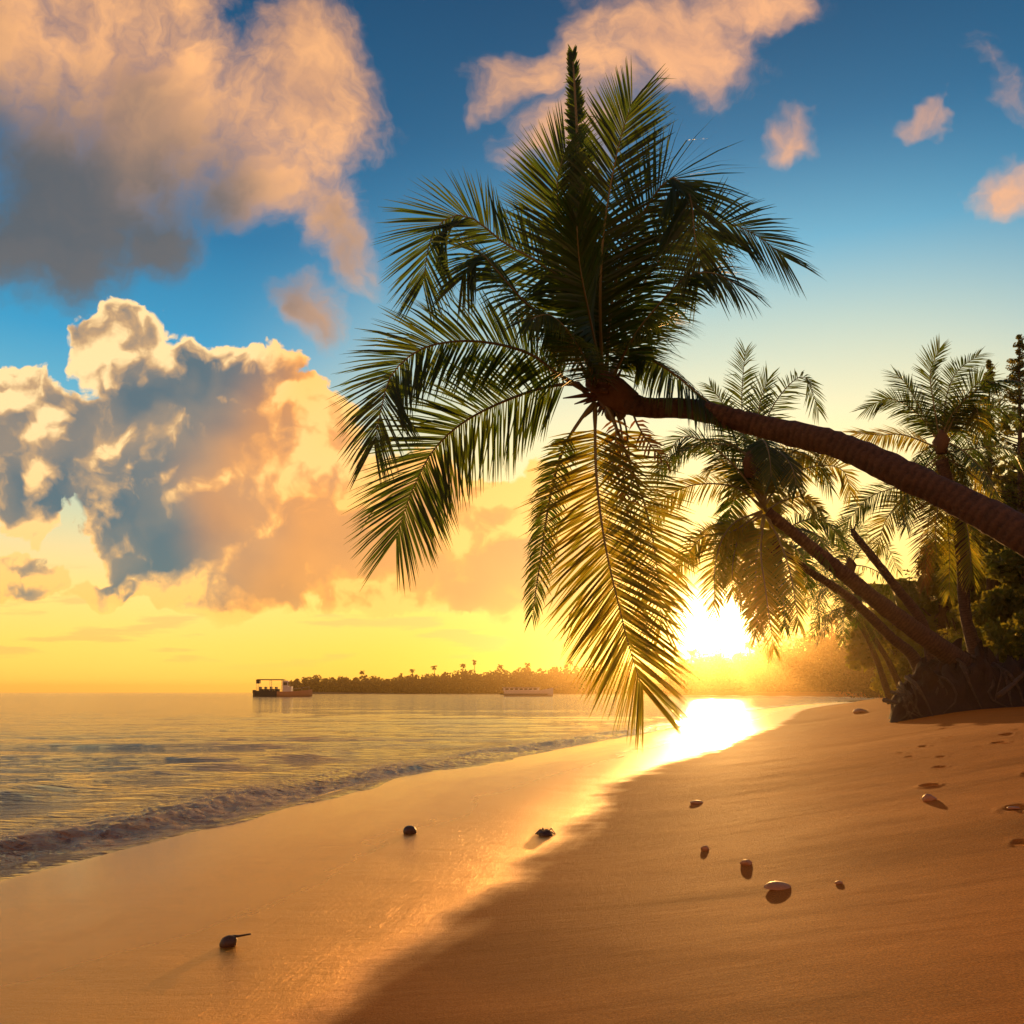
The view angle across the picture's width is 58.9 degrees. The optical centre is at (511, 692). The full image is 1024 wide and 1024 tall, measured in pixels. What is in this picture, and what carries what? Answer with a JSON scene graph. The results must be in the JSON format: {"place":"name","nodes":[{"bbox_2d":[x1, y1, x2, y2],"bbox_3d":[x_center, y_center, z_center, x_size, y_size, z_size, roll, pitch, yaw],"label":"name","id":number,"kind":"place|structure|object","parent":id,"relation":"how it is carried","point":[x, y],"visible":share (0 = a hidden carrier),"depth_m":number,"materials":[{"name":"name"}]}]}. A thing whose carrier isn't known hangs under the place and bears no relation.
{"place":"outdoors","nodes":[
{"label":"outdoors","id":0,"kind":"place"},
{"bbox_2d":[0,692,867,880],"bbox_3d":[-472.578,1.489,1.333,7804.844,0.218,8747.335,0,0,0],"label":"sea water","id":1,"kind":"structure","parent":0,"point":[83,776],"depth_m":24.91,"materials":[{"name":"blue liquid"}]},
{"bbox_2d":[253,679,311,696],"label":"motorboat","id":2,"kind":"object","parent":1,"relation":"on","point":[287,690],"visible":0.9,"depth_m":298.29,"materials":[{"name":"metal"}]},
{"bbox_2d":[500,687,555,695],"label":"ferry boat","id":3,"kind":"object","parent":1,"relation":"on","point":[522,691],"visible":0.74,"depth_m":327.96,"materials":[{"name":"white metal"}]},
{"bbox_2d":[661,623,868,694],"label":"headland forest","id":4,"kind":"object","parent":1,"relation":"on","point":[808,668],"visible":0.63,"depth_m":406.73,"materials":[{"name":"plant"}]},
{"bbox_2d":[686,649,698,692],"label":"distant palm","id":5,"kind":"object","parent":4,"relation":"on","point":[692,653],"visible":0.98,"depth_m":449.36,"materials":[{"name":"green plant"}]},
{"bbox_2d":[743,640,755,691],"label":"distant palm","id":6,"kind":"object","parent":4,"relation":"on","point":[748,645],"visible":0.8,"depth_m":424.77,"materials":[{"name":"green plant"}]},
{"bbox_2d":[827,615,838,687],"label":"distant palm","id":7,"kind":"object","parent":4,"relation":"on","point":[832,646],"visible":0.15,"depth_m":349.73,"materials":[{"name":"brown plant"}]},
{"bbox_2d":[312,692,586,693],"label":"island","id":8,"kind":"structure","parent":0,"point":[373,693],"depth_m":877.46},
{"bbox_2d":[431,666,436,692],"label":"distant palm","id":9,"kind":"object","parent":8,"relation":"on","point":[433,668],"visible":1,"depth_m":871.68,"materials":[{"name":"brown plant"}]},
{"bbox_2d":[472,660,475,692],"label":"distant palm","id":10,"kind":"object","parent":8,"relation":"on","point":[474,662],"visible":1,"depth_m":867.70,"materials":[{"name":"brown plant"}]},
{"bbox_2d":[289,659,791,693],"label":"island forest","id":11,"kind":"object","parent":8,"relation":"on","point":[491,683],"visible":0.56,"depth_m":869.87,"materials":[{"name":"green plant"}]},
{"bbox_2d":[0,691,1023,1023],"bbox_3d":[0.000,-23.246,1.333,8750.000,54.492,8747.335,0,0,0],"label":"sand","id":12,"kind":"structure","parent":0,"point":[620,897],"depth_m":5.96,"materials":[{"name":"beige sand"}]},
{"bbox_2d":[219,933,250,947],"bbox_3d":[-1.598,1.445,5.231,0.172,0.096,0.090,0,0,0],"label":"coconut","id":13,"kind":"object","parent":12,"relation":"on","point":[227,941],"visible":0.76,"depth_m":5.21,"materials":[{"name":"brown plant"}]},
{"bbox_2d":[403,825,416,833],"bbox_3d":[-1.070,1.457,9.504,0.140,0.122,0.137,0,0,0],"label":"coconut","id":14,"kind":"object","parent":12,"relation":"on","point":[408,829],"visible":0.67,"depth_m":9.46,"materials":[{"name":"brown plant"}]},
{"bbox_2d":[535,827,555,836],"bbox_3d":[0.347,1.459,9.387,0.216,0.104,0.219,0,0,0],"label":"seaweed clump","id":15,"kind":"object","parent":12,"relation":"on","point":[542,832],"visible":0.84,"depth_m":9.32,"materials":[{"name":"brown plant"}]},
{"bbox_2d":[326,44,1023,750],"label":"palm tree","id":16,"kind":"object","parent":12,"relation":"on","point":[586,278],"visible":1,"depth_m":11.43,"materials":[{"name":"green plant"}]},
{"bbox_2d":[690,800,702,803],"bbox_3d":[2.226,1.332,10.937,0.157,0.057,0.144,0,0,0],"label":"stone","id":17,"kind":"object","parent":12,"relation":"on","point":[696,802],"visible":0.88,"depth_m":10.90,"materials":[{"name":"brown stone"}]},
{"bbox_2d":[701,845,708,850],"bbox_3d":[1.605,1.304,7.548,0.070,0.058,0.058,0,0,0],"label":"stone","id":18,"kind":"object","parent":12,"relation":"on","point":[705,848],"visible":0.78,"depth_m":7.53,"materials":[{"name":"brown stone"}]},
{"bbox_2d":[740,859,751,864],"bbox_3d":[1.706,1.247,6.618,0.090,0.056,0.080,0,0,0],"label":"stone","id":19,"kind":"object","parent":12,"relation":"on","point":[745,862],"visible":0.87,"depth_m":6.59,"materials":[{"name":"brown stone"}]},
{"bbox_2d":[764,881,790,889],"bbox_3d":[1.666,1.208,5.688,0.176,0.038,0.141,0,0,0],"label":"stone","id":20,"kind":"object","parent":12,"relation":"on","point":[775,885],"visible":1,"depth_m":5.65,"materials":[{"name":"stone"}]},
{"bbox_2d":[685,495,920,672],"bbox_3d":[9.027,-2.664,27.493,7.486,6.855,3.692,0,0,17],"label":"palm tree","id":21,"kind":"object","parent":12,"relation":"on","point":[910,653],"visible":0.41,"depth_m":27.88,"materials":[{"name":"green plant"}]},
{"bbox_2d":[636,338,975,666],"bbox_3d":[8.648,-4.969,25.516,10.055,11.065,4.896,0,0,18],"label":"palm tree","id":22,"kind":"object","parent":12,"relation":"on","point":[765,464],"visible":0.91,"depth_m":25.92,"materials":[{"name":"green plant"}]},
{"bbox_2d":[805,565,892,703],"bbox_3d":[17.971,-3.114,49.691,5.571,7.841,4.423,0,0,33],"label":"palm tree","id":23,"kind":"object","parent":12,"relation":"on","point":[849,615],"visible":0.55,"depth_m":49.83,"materials":[{"name":"green plant"}]},
{"bbox_2d":[798,513,903,685],"bbox_3d":[17.967,-4.716,50.936,7.588,10.824,4.870,0,0,-18],"label":"palm tree","id":24,"kind":"object","parent":12,"relation":"on","point":[850,563],"visible":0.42,"depth_m":49.98,"materials":[{"name":"green plant"}]},
{"bbox_2d":[853,708,866,713],"bbox_3d":[16.797,0.938,43.828,0.650,0.305,0.631,0,0,38],"label":"stone","id":25,"kind":"object","parent":12,"relation":"on","point":[857,710],"visible":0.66,"depth_m":43.64,"materials":[{"name":"brown stone"}]},
{"bbox_2d":[843,578,906,695],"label":"broadleaf tree","id":26,"kind":"object","parent":12,"relation":"on","point":[859,651],"visible":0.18,"depth_m":79.24,"materials":[{"name":"green plant"}]},
{"bbox_2d":[850,524,934,661],"bbox_3d":[12.603,-2.428,29.998,2.800,6.244,0.406,0,0,0],"label":"dead palm trunk","id":27,"kind":"object","parent":12,"relation":"on","point":[910,604],"visible":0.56,"depth_m":29.89,"materials":[{"name":"brown wood"}]},
{"bbox_2d":[873,642,923,697],"bbox_3d":[25.149,-1.298,57.950,4.304,3.950,2.864,0,0,0],"label":"shrub","id":28,"kind":"object","parent":12,"relation":"on","point":[905,667],"visible":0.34,"depth_m":57.86,"materials":[{"name":"green plant"}]},
{"bbox_2d":[830,451,1007,698],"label":"shore forest","id":29,"kind":"object","parent":12,"relation":"on","point":[863,686],"visible":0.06,"depth_m":166.25,"materials":[{"name":"green plant"}]},
{"bbox_2d":[834,335,1023,654],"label":"palm tree","id":30,"kind":"object","parent":12,"relation":"on","point":[942,428],"visible":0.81,"depth_m":33.97,"materials":[{"name":"green plant"}]},
{"bbox_2d":[922,794,936,801],"bbox_3d":[3.771,0.967,8.201,0.125,0.097,0.115,0,0,0],"label":"stone","id":31,"kind":"object","parent":12,"relation":"on","point":[927,797],"visible":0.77,"depth_m":8.16,"materials":[{"name":"brown stone"}]},
{"bbox_2d":[887,543,985,656],"bbox_3d":[29.632,-4.961,61.947,7.134,11.059,6.867,0,0,31],"label":"broadleaf tree","id":32,"kind":"object","parent":12,"relation":"on","point":[933,610],"visible":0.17,"depth_m":61.52,"materials":[{"name":"green plant"}]},
{"bbox_2d":[882,638,1023,722],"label":"root mound","id":33,"kind":"object","parent":12,"relation":"on","point":[932,687],"visible":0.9,"depth_m":24.90,"materials":[{"name":"brown plant"}]},
{"bbox_2d":[938,627,983,650],"bbox_3d":[21.323,-1.314,43.997,3.551,3.869,2.572,0,0,0],"label":"shrub","id":34,"kind":"object","parent":12,"relation":"on","point":[949,631],"visible":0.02,"depth_m":43.85,"materials":[{"name":"green plant"}]},
{"bbox_2d":[951,600,992,651],"bbox_3d":[19.719,-1.579,37.021,3.294,4.319,2.409,0,0,0],"label":"shrub","id":35,"kind":"object","parent":12,"relation":"on","point":[976,609],"visible":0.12,"depth_m":36.74,"materials":[{"name":"green plant"}]},
{"bbox_2d":[939,459,1014,643],"bbox_3d":[27.656,-6.476,52.038,6.979,13.979,5.628,0,0,0],"label":"broadleaf tree","id":36,"kind":"object","parent":12,"relation":"on","point":[974,596],"visible":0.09,"depth_m":51.78,"materials":[{"name":"green plant"}]},
{"bbox_2d":[950,360,1010,643],"bbox_3d":[26.272,-8.933,49.849,3.993,18.917,4.090,0,0,36],"label":"conifer tree","id":37,"kind":"object","parent":12,"relation":"on","point":[989,582],"visible":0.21,"depth_m":49.88,"materials":[{"name":"green plant"}]},
{"bbox_2d":[947,334,1023,591],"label":"conifer tree","id":38,"kind":"object","parent":12,"relation":"on","point":[1018,375],"visible":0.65,"depth_m":43.95,"materials":[{"name":"green plant"}]},
{"bbox_2d":[975,546,1023,660],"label":"broadleaf tree","id":39,"kind":"object","parent":12,"relation":"on","point":[1005,566],"visible":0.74,"depth_m":35.55,"materials":[{"name":"green plant"}]},
{"bbox_2d":[975,412,1023,592],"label":"broadleaf tree","id":40,"kind":"object","parent":12,"relation":"on","point":[986,540],"visible":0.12,"depth_m":46.02,"materials":[{"name":"green plant"}]},
{"bbox_2d":[979,608,1023,662],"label":"shrub","id":41,"kind":"object","parent":12,"relation":"on","point":[1004,636],"visible":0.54,"depth_m":30.58,"materials":[{"name":"green plant"}]},
{"bbox_2d":[995,672,1023,698],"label":"driftwood","id":42,"kind":"object","parent":12,"relation":"on","point":[1006,689],"visible":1,"depth_m":22.38,"materials":[{"name":"brown wood"}]},
{"bbox_2d":[1007,806,1019,809],"bbox_3d":[3.847,0.890,6.962,0.090,0.028,0.078,0,0,0],"label":"stone","id":43,"kind":"object","parent":12,"relation":"on","point":[1013,808],"visible":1,"depth_m":6.94,"materials":[{"name":"brown stone"}]},
{"bbox_2d":[0,0,1023,692],"label":"sky","id":44,"kind":"structure","parent":0,"point":[193,193],"materials":[{"name":"blue"}]}
]}

